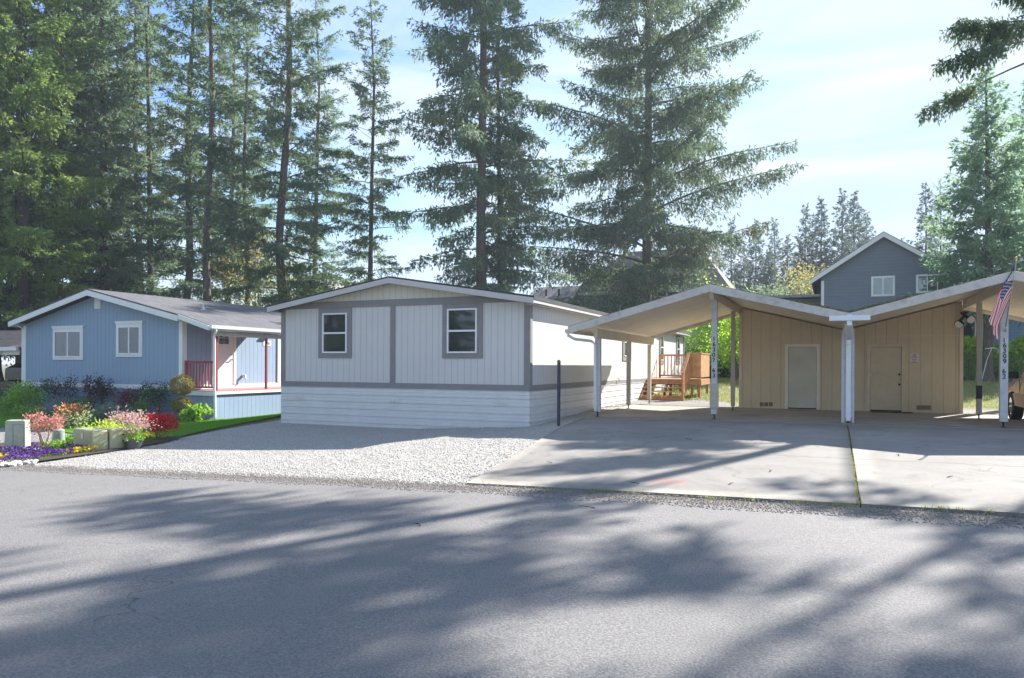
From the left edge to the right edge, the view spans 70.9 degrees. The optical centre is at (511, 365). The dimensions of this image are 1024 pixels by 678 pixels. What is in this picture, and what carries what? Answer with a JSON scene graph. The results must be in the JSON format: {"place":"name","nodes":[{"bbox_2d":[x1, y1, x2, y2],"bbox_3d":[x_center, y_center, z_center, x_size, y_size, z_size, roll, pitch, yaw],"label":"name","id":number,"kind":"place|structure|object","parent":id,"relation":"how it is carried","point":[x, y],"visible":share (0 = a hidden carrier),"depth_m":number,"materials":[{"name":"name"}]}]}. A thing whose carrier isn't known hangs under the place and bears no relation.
{"place":"outdoors","nodes":[
{"label":"outdoors","id":0,"kind":"place"},
{"bbox_2d":[0,427,113,464],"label":"side path","id":1,"kind":"structure","parent":0,"point":[35,437],"depth_m":18.36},
{"bbox_2d":[0,409,280,439],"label":"lawn grass","id":2,"kind":"structure","parent":0,"point":[215,423],"depth_m":21.82,"materials":[{"name":"green plant"}]},
{"bbox_2d":[27,399,705,487],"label":"gravel lot","id":3,"kind":"structure","parent":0,"point":[463,446],"depth_m":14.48,"materials":[{"name":"grey gravel"}]},
{"bbox_2d":[122,438,143,449],"bbox_3d":[-8.304,1.736,15.759,0.420,0.220,0.420,0,0,0],"label":"plant pot","id":4,"kind":"object","parent":3,"relation":"on","point":[131,444],"visible":0.82,"depth_m":15.61,"materials":[{"name":"plastic"}]},
{"bbox_2d":[101,405,161,438],"bbox_3d":[-8.322,1.273,15.711,1.127,0.839,0.959,0,0,14],"label":"potted maple","id":5,"kind":"object","parent":4,"relation":"in","point":[138,423],"visible":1,"depth_m":15.72,"materials":[{"name":"pink plant"}]},
{"bbox_2d":[557,360,560,425],"bbox_3d":[1.146,0.733,17.614,0.094,1.740,0.089,0,0,0],"label":"marker post","id":6,"kind":"object","parent":3,"relation":"on","point":[558,387],"visible":0.89,"depth_m":17.58,"materials":[{"name":"black metal"}]},
{"bbox_2d":[489,425,995,513],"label":"edge weeds","id":7,"kind":"object","parent":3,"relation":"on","point":[836,504],"visible":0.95,"depth_m":8.58,"materials":[{"name":"green plant"}]},
{"bbox_2d":[0,468,1023,677],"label":"road","id":8,"kind":"structure","parent":0,"point":[106,575],"depth_m":5.25,"materials":[{"name":"grey asphalt"}]},
{"bbox_2d":[0,364,1023,517],"bbox_3d":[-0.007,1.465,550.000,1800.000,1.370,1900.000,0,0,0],"label":"ground","id":9,"kind":"structure","parent":0,"point":[219,428],"depth_m":21.32,"materials":[{"name":"green plant"}]},
{"bbox_2d":[0,363,20,395],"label":"suv","id":10,"kind":"object","parent":9,"relation":"on","point":[12,373],"visible":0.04,"depth_m":30.56,"materials":[{"name":"grey paint"}]},
{"bbox_2d":[0,330,21,354],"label":"neighbour carport","id":11,"kind":"object","parent":9,"relation":"on","point":[11,342],"visible":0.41,"depth_m":29.25,"materials":[{"name":"white plastic"}]},
{"bbox_2d":[0,6,47,330],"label":"fir tree","id":12,"kind":"object","parent":9,"relation":"on","point":[5,239],"visible":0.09,"depth_m":42.54,"materials":[{"name":"green plant"}]},
{"bbox_2d":[10,403,51,416],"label":"shrub","id":13,"kind":"object","parent":9,"relation":"on","point":[25,411],"visible":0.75,"depth_m":23.98,"materials":[{"name":"green plant"}]},
{"bbox_2d":[0,0,74,380],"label":"fir tree","id":14,"kind":"object","parent":9,"relation":"on","point":[14,328],"visible":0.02,"depth_m":46.07,"materials":[{"name":"green plant"}]},
{"bbox_2d":[0,0,122,363],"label":"fir tree","id":15,"kind":"object","parent":9,"relation":"on","point":[23,183],"visible":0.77,"depth_m":40.64,"materials":[{"name":"green plant"}]},
{"bbox_2d":[0,0,148,330],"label":"fir tree","id":16,"kind":"object","parent":9,"relation":"on","point":[81,63],"visible":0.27,"depth_m":44.93,"materials":[{"name":"green plant"}]},
{"bbox_2d":[10,0,154,295],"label":"fir tree","id":17,"kind":"object","parent":9,"relation":"on","point":[81,120],"visible":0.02,"depth_m":52.34,"materials":[{"name":"green plant"}]},
{"bbox_2d":[0,436,179,466],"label":"flower bed","id":18,"kind":"object","parent":9,"relation":"on","point":[158,440],"visible":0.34,"depth_m":15.06,"materials":[{"name":"soil"}]},
{"bbox_2d":[4,419,30,450],"bbox_3d":[-10.644,1.578,15.477,0.418,0.800,0.353,0,0,-16],"label":"utility pedestal","id":19,"kind":"object","parent":18,"relation":"on","point":[17,432],"visible":0.62,"depth_m":15.33,"materials":[{"name":"grey metal"}]},
{"bbox_2d":[42,439,72,448],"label":"leafy plant","id":20,"kind":"object","parent":18,"relation":"on","point":[60,443],"visible":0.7,"depth_m":15.19,"materials":[{"name":"green plant"}]},
{"bbox_2d":[73,426,131,450],"bbox_3d":[-9.021,1.669,15.839,1.020,0.575,0.868,0,0,38],"label":"utility box","id":21,"kind":"object","parent":18,"relation":"on","point":[106,438],"visible":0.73,"depth_m":15.51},
{"bbox_2d":[93,426,131,448],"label":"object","id":22,"kind":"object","parent":21,"relation":"in","point":[115,439],"depth_m":15.62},
{"bbox_2d":[80,416,131,428],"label":"lime shrub","id":23,"kind":"object","parent":18,"relation":"on","point":[110,426],"visible":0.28,"depth_m":15.89,"materials":[{"name":"yellow plant"}]},
{"bbox_2d":[141,409,180,438],"bbox_3d":[-8.481,1.449,17.315,1.018,0.836,1.061,0,0,0],"label":"red azalea","id":24,"kind":"object","parent":18,"relation":"on","point":[164,421],"visible":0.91,"depth_m":17.30,"materials":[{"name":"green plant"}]},
{"bbox_2d":[30,0,167,304],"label":"fir tree","id":25,"kind":"object","parent":9,"relation":"on","point":[123,250],"visible":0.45,"depth_m":46.49,"materials":[{"name":"green plant"}]},
{"bbox_2d":[73,0,202,299],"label":"fir tree","id":26,"kind":"object","parent":9,"relation":"on","point":[156,151],"visible":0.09,"depth_m":51.80,"materials":[{"name":"green plant"}]},
{"bbox_2d":[8,289,280,419],"bbox_3d":[-10.228,-0.153,33.672,10.220,4.996,19.450,0,0,24],"label":"mobile home","id":27,"kind":"object","parent":9,"relation":"on","point":[226,357],"visible":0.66,"depth_m":25.29,"materials":[{"name":"blue wood"}]},
{"bbox_2d":[51,325,84,359],"bbox_3d":[-16.124,-0.810,26.080,1.768,1.234,0.050,0,0,24],"label":"window","id":28,"kind":"structure","parent":27,"relation":"in","point":[67,340],"depth_m":26.06,"materials":[{"name":"white plastic"}]},
{"bbox_2d":[114,321,143,356],"bbox_3d":[-13.208,-0.904,24.785,1.402,1.239,0.050,0,0,24],"label":"window","id":29,"kind":"structure","parent":27,"relation":"in","point":[129,334],"depth_m":24.77,"materials":[{"name":"white plastic"}]},
{"bbox_2d":[217,331,233,383],"bbox_3d":[-10.150,-0.331,25.381,0.099,2.000,0.880,0,0,24],"label":"door","id":30,"kind":"structure","parent":27,"relation":"in","point":[225,344],"depth_m":25.46,"materials":[{"name":"white paint"}]},
{"bbox_2d":[93,0,203,299],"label":"fir tree","id":31,"kind":"object","parent":9,"relation":"on","point":[148,28],"visible":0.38,"depth_m":49.19,"materials":[{"name":"green plant"}]},
{"bbox_2d":[108,0,262,300],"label":"fir tree","id":32,"kind":"object","parent":9,"relation":"on","point":[187,286],"visible":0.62,"depth_m":46.41,"materials":[{"name":"green plant"}]},
{"bbox_2d":[143,0,271,301],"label":"fir tree","id":33,"kind":"object","parent":9,"relation":"on","point":[201,183],"visible":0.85,"depth_m":43.84,"materials":[{"name":"green plant"}]},
{"bbox_2d":[162,0,283,304],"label":"fir tree","id":34,"kind":"object","parent":9,"relation":"on","point":[232,57],"visible":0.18,"depth_m":65.41,"materials":[{"name":"green plant"}]},
{"bbox_2d":[165,220,327,306],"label":"golden tree","id":35,"kind":"object","parent":9,"relation":"on","point":[256,256],"visible":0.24,"depth_m":48.32,"materials":[{"name":"green plant"}]},
{"bbox_2d":[211,0,290,304],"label":"fir tree","id":36,"kind":"object","parent":9,"relation":"on","point":[247,93],"visible":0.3,"depth_m":49.75,"materials":[{"name":"green plant"}]},
{"bbox_2d":[194,0,362,306],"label":"fir tree","id":37,"kind":"object","parent":9,"relation":"on","point":[282,135],"visible":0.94,"depth_m":44.13,"materials":[{"name":"green plant"}]},
{"bbox_2d":[237,238,355,306],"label":"twisted tree","id":38,"kind":"object","parent":9,"relation":"on","point":[293,295],"visible":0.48,"depth_m":44.02,"materials":[{"name":"green plant"}]},
{"bbox_2d":[270,0,360,298],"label":"fir tree","id":39,"kind":"object","parent":9,"relation":"on","point":[328,97],"visible":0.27,"depth_m":63.89,"materials":[{"name":"green plant"}]},
{"bbox_2d":[325,0,414,286],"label":"fir tree","id":40,"kind":"object","parent":9,"relation":"on","point":[370,218],"visible":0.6,"depth_m":47.80,"materials":[{"name":"green plant"}]},
{"bbox_2d":[267,276,689,428],"bbox_3d":[1.012,-0.080,30.041,8.750,4.770,21.940,0,0,24],"label":"mobile home","id":41,"kind":"object","parent":9,"relation":"on","point":[391,352],"visible":0.88,"depth_m":20.37,"materials":[{"name":"grey wood"}]},
{"bbox_2d":[322,313,346,352],"bbox_3d":[-5.230,-0.946,21.198,0.884,1.180,0.050,0,0,24],"label":"window","id":42,"kind":"structure","parent":41,"relation":"in","point":[334,325],"depth_m":21.20,"materials":[{"name":"white plastic"}]},
{"bbox_2d":[447,308,476,352],"bbox_3d":[-1.355,-0.932,19.473,0.912,1.210,0.050,0,0,24],"label":"window","id":43,"kind":"structure","parent":41,"relation":"in","point":[461,322],"depth_m":19.47,"materials":[{"name":"white plastic"}]},
{"bbox_2d":[651,338,655,377],"bbox_3d":[6.222,-0.484,31.614,0.033,2.050,1.000,0,0,24],"label":"door","id":44,"kind":"structure","parent":41,"relation":"in","point":[653,347],"depth_m":31.55,"materials":[{"name":"white paint"}]},
{"bbox_2d":[391,0,592,294],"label":"spruce tree","id":45,"kind":"object","parent":9,"relation":"on","point":[484,15],"visible":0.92,"depth_m":45.35,"materials":[{"name":"green plant"}]},
{"bbox_2d":[454,0,548,292],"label":"fir tree","id":46,"kind":"object","parent":9,"relation":"on","point":[515,19],"visible":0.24,"depth_m":48.40,"materials":[{"name":"green plant"}]},
{"bbox_2d":[533,286,579,302],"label":"grey roofed house","id":47,"kind":"structure","parent":9,"relation":"on","point":[556,292],"depth_m":64.40,"materials":[{"name":"metal"}]},
{"bbox_2d":[494,0,809,313],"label":"spruce tree","id":48,"kind":"object","parent":9,"relation":"on","point":[645,217],"visible":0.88,"depth_m":56.29,"materials":[{"name":"green plant"}]},
{"bbox_2d":[578,249,735,311],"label":"house","id":49,"kind":"structure","parent":9,"relation":"on","point":[720,278],"depth_m":62.82,"materials":[{"name":"wood"}]},
{"bbox_2d":[700,361,738,377],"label":"shrub row","id":50,"kind":"object","parent":9,"relation":"on","point":[725,371],"visible":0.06,"depth_m":43.88,"materials":[{"name":"green plant"}]},
{"bbox_2d":[720,217,745,288],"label":"distant fir","id":51,"kind":"object","parent":9,"relation":"on","point":[732,259],"visible":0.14,"depth_m":91.76,"materials":[{"name":"green plant"}]},
{"bbox_2d":[732,242,758,291],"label":"distant fir","id":52,"kind":"object","parent":9,"relation":"on","point":[747,282],"visible":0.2,"depth_m":83.83,"materials":[{"name":"green plant"}]},
{"bbox_2d":[735,218,773,293],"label":"distant fir","id":53,"kind":"object","parent":9,"relation":"on","point":[757,249],"visible":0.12,"depth_m":87.75,"materials":[{"name":"green plant"}]},
{"bbox_2d":[707,269,820,326],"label":"deciduous tree","id":54,"kind":"object","parent":9,"relation":"on","point":[769,291],"visible":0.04,"depth_m":48.98,"materials":[{"name":"green plant"}]},
{"bbox_2d":[758,217,783,287],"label":"distant fir","id":55,"kind":"object","parent":9,"relation":"on","point":[776,246],"visible":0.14,"depth_m":95.79,"materials":[{"name":"green plant"}]},
{"bbox_2d":[758,248,785,294],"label":"distant fir","id":56,"kind":"object","parent":9,"relation":"on","point":[771,271],"visible":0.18,"depth_m":85.79,"materials":[{"name":"green plant"}]},
{"bbox_2d":[773,233,795,293],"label":"distant fir","id":57,"kind":"object","parent":9,"relation":"on","point":[788,247],"visible":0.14,"depth_m":89.75,"materials":[{"name":"green plant"}]},
{"bbox_2d":[781,202,818,289],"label":"distant fir","id":58,"kind":"object","parent":9,"relation":"on","point":[806,236],"visible":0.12,"depth_m":85.92,"materials":[{"name":"green plant"}]},
{"bbox_2d":[787,240,812,294],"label":"distant fir","id":59,"kind":"object","parent":9,"relation":"on","point":[798,260],"visible":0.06,"depth_m":83.86,"materials":[{"name":"green plant"}]},
{"bbox_2d":[769,256,833,299],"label":"golden tree","id":60,"kind":"object","parent":9,"relation":"on","point":[803,279],"visible":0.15,"depth_m":60.55,"materials":[{"name":"yellow plant"}]},
{"bbox_2d":[796,195,839,286],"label":"distant fir","id":61,"kind":"object","parent":9,"relation":"on","point":[818,231],"visible":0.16,"depth_m":83.84,"materials":[{"name":"green plant"}]},
{"bbox_2d":[819,188,856,271],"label":"distant fir","id":62,"kind":"object","parent":9,"relation":"on","point":[845,250],"visible":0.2,"depth_m":79.87,"materials":[{"name":"green plant"}]},
{"bbox_2d":[841,190,871,255],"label":"distant fir","id":63,"kind":"object","parent":9,"relation":"on","point":[858,219],"visible":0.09,"depth_m":85.56,"materials":[{"name":"green plant"}]},
{"bbox_2d":[773,231,961,310],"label":"two storey house","id":64,"kind":"structure","parent":9,"relation":"on","point":[883,266],"depth_m":40.23,"materials":[{"name":"blue-gray painted wood siding"},{"name":"white paint"},{"name":"glass"}]},
{"bbox_2d":[871,276,894,296],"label":"window","id":65,"kind":"structure","parent":64,"relation":"in","point":[880,285],"depth_m":40.04,"materials":[{"name":"white plastic"}]},
{"bbox_2d":[916,273,948,292],"bbox_3d":[22.841,-4.444,39.071,1.563,1.015,0.050,0,0,24],"label":"window","id":66,"kind":"structure","parent":64,"relation":"in","point":[923,284],"depth_m":39.18,"materials":[{"name":"white plastic"}]},
{"bbox_2d":[859,211,876,244],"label":"distant fir","id":67,"kind":"object","parent":9,"relation":"on","point":[867,231],"visible":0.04,"depth_m":89.83,"materials":[{"name":"green plant"}]},
{"bbox_2d":[906,182,947,256],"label":"distant fir","id":68,"kind":"object","parent":9,"relation":"on","point":[921,219],"visible":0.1,"depth_m":74.89,"materials":[{"name":"green plant"}]},
{"bbox_2d":[922,178,957,258],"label":"fir tree","id":69,"kind":"object","parent":9,"relation":"on","point":[943,246],"visible":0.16,"depth_m":61.80,"materials":[{"name":"green plant"}]},
{"bbox_2d":[914,0,1023,127],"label":"spruce tree","id":70,"kind":"object","parent":9,"relation":"on","point":[1003,33],"visible":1,"depth_m":28.02,"materials":[{"name":"green plant"}]},
{"bbox_2d":[954,256,1023,380],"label":"garage house","id":71,"kind":"structure","parent":9,"relation":"on","point":[1014,332],"depth_m":41.84,"materials":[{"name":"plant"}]},
{"bbox_2d":[0,0,1023,363],"label":"sky","id":72,"kind":"structure","parent":0,"point":[848,80],"materials":[{"name":"blue"}]},
{"bbox_2d":[5,465,1023,524],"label":"gravel shoulder","id":73,"kind":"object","parent":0,"point":[506,489],"visible":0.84,"depth_m":8.84},
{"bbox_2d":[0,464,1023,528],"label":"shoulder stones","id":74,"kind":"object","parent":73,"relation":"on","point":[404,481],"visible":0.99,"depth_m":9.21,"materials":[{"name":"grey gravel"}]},
{"bbox_2d":[466,418,857,506],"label":"driveway","id":75,"kind":"structure","parent":0,"point":[806,462],"depth_m":11.67,"materials":[{"name":"concrete"}]},
{"bbox_2d":[617,400,738,406],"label":"side path","id":76,"kind":"structure","parent":0,"point":[677,403],"depth_m":26.44,"materials":[{"name":"grey gravel"}]},
{"bbox_2d":[583,405,1023,428],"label":"carport floor","id":77,"kind":"structure","parent":0,"point":[805,416],"depth_m":19.63,"materials":[{"name":"grey concrete"}]},
{"bbox_2d":[565,271,1023,427],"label":"carport","id":78,"kind":"object","parent":77,"relation":"on","point":[904,354],"visible":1,"depth_m":21.50,"materials":[{"name":"beige wood"}]},
{"bbox_2d":[788,347,816,408],"bbox_3d":[9.173,0.409,22.685,0.855,1.954,0.092,0,0,24],"label":"shed door","id":79,"kind":"structure","parent":78,"relation":"in","point":[802,374],"depth_m":22.71,"materials":[{"name":"white wood"}]},
{"bbox_2d":[870,347,900,411],"bbox_3d":[11.287,0.421,21.744,0.860,1.950,0.092,0,0,24],"label":"shed door","id":80,"kind":"structure","parent":78,"relation":"in","point":[885,382],"depth_m":21.76,"materials":[{"name":"beige wood"}]},
{"bbox_2d":[989,257,1017,339],"bbox_3d":[10.778,-1.411,15.581,0.479,1.770,1.026,0,0,49],"label":"flag","id":81,"kind":"object","parent":78,"relation":"attached to","point":[1003,298],"visible":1,"depth_m":15.51,"materials":[{"name":"multicoloured fabric"}]},
{"bbox_2d":[1008,372,1023,419],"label":"pickup truck","id":82,"kind":"object","parent":77,"relation":"on","point":[1015,398],"visible":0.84,"depth_m":18.43,"materials":[{"name":"beige paint"}]},
{"bbox_2d":[645,377,1010,409],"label":"backyard","id":83,"kind":"structure","parent":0,"point":[965,408],"depth_m":30.22,"materials":[{"name":"green plant"}]},
{"bbox_2d":[639,352,709,400],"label":"wooden steps","id":84,"kind":"structure","parent":83,"relation":"on","point":[696,365],"depth_m":29.53,"materials":[{"name":"brown wood"}]},
{"bbox_2d":[684,267,746,377],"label":"maple tree","id":85,"kind":"object","parent":83,"relation":"on","point":[693,345],"visible":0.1,"depth_m":42.91,"materials":[{"name":"green plant"}]},
{"bbox_2d":[697,315,738,380],"bbox_3d":[11.758,-1.447,38.025,3.799,4.750,3.678,0,0,0],"label":"maple tree","id":86,"kind":"object","parent":83,"relation":"on","point":[724,353],"visible":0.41,"depth_m":37.93,"materials":[{"name":"green plant"}]},
{"bbox_2d":[901,66,1023,381],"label":"young fir","id":87,"kind":"object","parent":83,"relation":"on","point":[1009,229],"visible":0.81,"depth_m":35.72,"materials":[{"name":"green plant"}]},
{"bbox_2d":[963,333,1023,381],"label":"hedge","id":88,"kind":"object","parent":83,"relation":"on","point":[1016,348],"visible":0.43,"depth_m":37.90,"materials":[{"name":"green plant"}]},
{"bbox_2d":[963,359,1023,382],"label":"wire fence","id":89,"kind":"object","parent":83,"relation":"on","point":[1021,363],"visible":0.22,"depth_m":36.96,"materials":[{"name":"grey metal"}]},
{"bbox_2d":[980,76,1023,327],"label":"young fir","id":90,"kind":"object","parent":83,"relation":"on","point":[1021,131],"visible":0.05,"depth_m":42.99,"materials":[{"name":"green plant"}]},
{"bbox_2d":[848,424,1023,516],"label":"driveway","id":91,"kind":"structure","parent":0,"point":[983,468],"depth_m":10.64,"materials":[{"name":"concrete"}]},
{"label":"flower bed","id":92,"kind":"structure","parent":0,"visible":0},
{"bbox_2d":[0,379,57,414],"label":"shrub","id":93,"kind":"object","parent":92,"relation":"on","point":[24,393],"visible":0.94,"depth_m":24.97,"materials":[{"name":"green plant"}]},
{"bbox_2d":[27,378,54,407],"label":"rose bush","id":94,"kind":"object","parent":92,"relation":"on","point":[46,384],"visible":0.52,"depth_m":26.02,"materials":[{"name":"plant"}]},
{"bbox_2d":[47,370,78,406],"bbox_3d":[-15.784,0.972,25.369,0.967,1.687,0.933,0,0,25],"label":"rose bush","id":95,"kind":"object","parent":92,"relation":"on","point":[61,388],"visible":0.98,"depth_m":25.32,"materials":[{"name":"purple plant"}]},
{"bbox_2d":[51,402,94,428],"bbox_3d":[-12.380,1.445,20.435,1.253,0.843,0.902,0,0,0],"label":"shrub","id":96,"kind":"object","parent":92,"relation":"on","point":[72,417],"visible":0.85,"depth_m":20.35,"materials":[{"name":"plant"}]},
{"bbox_2d":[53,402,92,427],"bbox_3d":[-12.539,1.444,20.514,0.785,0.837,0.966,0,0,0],"label":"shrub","id":97,"kind":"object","parent":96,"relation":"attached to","point":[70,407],"visible":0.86,"depth_m":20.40,"materials":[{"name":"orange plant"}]},
{"bbox_2d":[51,395,96,415],"bbox_3d":[-14.749,1.411,24.440,1.195,0.835,1.206,0,0,26],"label":"shrub","id":98,"kind":"object","parent":92,"relation":"on","point":[82,399],"visible":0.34,"depth_m":24.35,"materials":[{"name":"green plant"}]},
{"bbox_2d":[81,373,104,412],"bbox_3d":[-14.475,1.030,24.853,0.726,1.582,0.801,0,0,-42],"label":"rose bush","id":99,"kind":"object","parent":92,"relation":"on","point":[88,389],"visible":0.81,"depth_m":24.77,"materials":[{"name":"purple plant"}]},
{"bbox_2d":[89,376,115,405],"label":"rose bush","id":100,"kind":"object","parent":92,"relation":"on","point":[103,390],"visible":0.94,"depth_m":24.50,"materials":[{"name":"purple plant"}]},
{"bbox_2d":[82,402,124,419],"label":"hosta","id":101,"kind":"object","parent":92,"relation":"on","point":[99,412],"visible":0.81,"depth_m":22.89,"materials":[{"name":"green plant"}]},
{"bbox_2d":[102,383,141,417],"bbox_3d":[-12.718,1.214,23.885,1.212,1.240,1.434,0,0,-10],"label":"shrub","id":102,"kind":"object","parent":92,"relation":"on","point":[124,400],"visible":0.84,"depth_m":23.68,"materials":[{"name":"purple plant"}]},
{"bbox_2d":[123,395,152,418],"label":"shrub","id":103,"kind":"object","parent":92,"relation":"on","point":[139,406],"visible":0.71,"depth_m":23.01,"materials":[{"name":"green plant"}]},
{"bbox_2d":[127,376,156,416],"bbox_3d":[-12.196,1.081,23.728,0.948,1.506,0.835,0,0,-32],"label":"rose bush","id":104,"kind":"object","parent":92,"relation":"on","point":[144,393],"visible":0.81,"depth_m":23.70,"materials":[{"name":"green plant"}]},
{"bbox_2d":[146,380,173,413],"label":"rose bush","id":105,"kind":"object","parent":92,"relation":"on","point":[159,399],"visible":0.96,"depth_m":23.45,"materials":[{"name":"green plant"}]},
{"bbox_2d":[169,374,194,420],"bbox_3d":[-10.380,1.062,22.627,0.797,1.599,0.792,0,0,0],"label":"topiary","id":106,"kind":"object","parent":92,"relation":"on","point":[178,402],"visible":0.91,"depth_m":22.48,"materials":[{"name":"green plant"}]},
{"bbox_2d":[176,401,215,421],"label":"leafy plant","id":107,"kind":"object","parent":92,"relation":"on","point":[195,413],"visible":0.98,"depth_m":22.22,"materials":[{"name":"green plant"}]},
{"bbox_3d":[-9.794,1.809,15.088,0.504,0.120,0.504,0,0,0],"label":"plant pot","id":108,"kind":"object","parent":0,"visible":0},
{"bbox_2d":[16,408,67,448],"bbox_3d":[-9.834,1.350,15.054,0.909,0.925,0.719,0,0,-19],"label":"potted maple","id":109,"kind":"object","parent":108,"relation":"in","point":[57,419],"visible":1,"depth_m":15.01,"materials":[{"name":"pink plant"}]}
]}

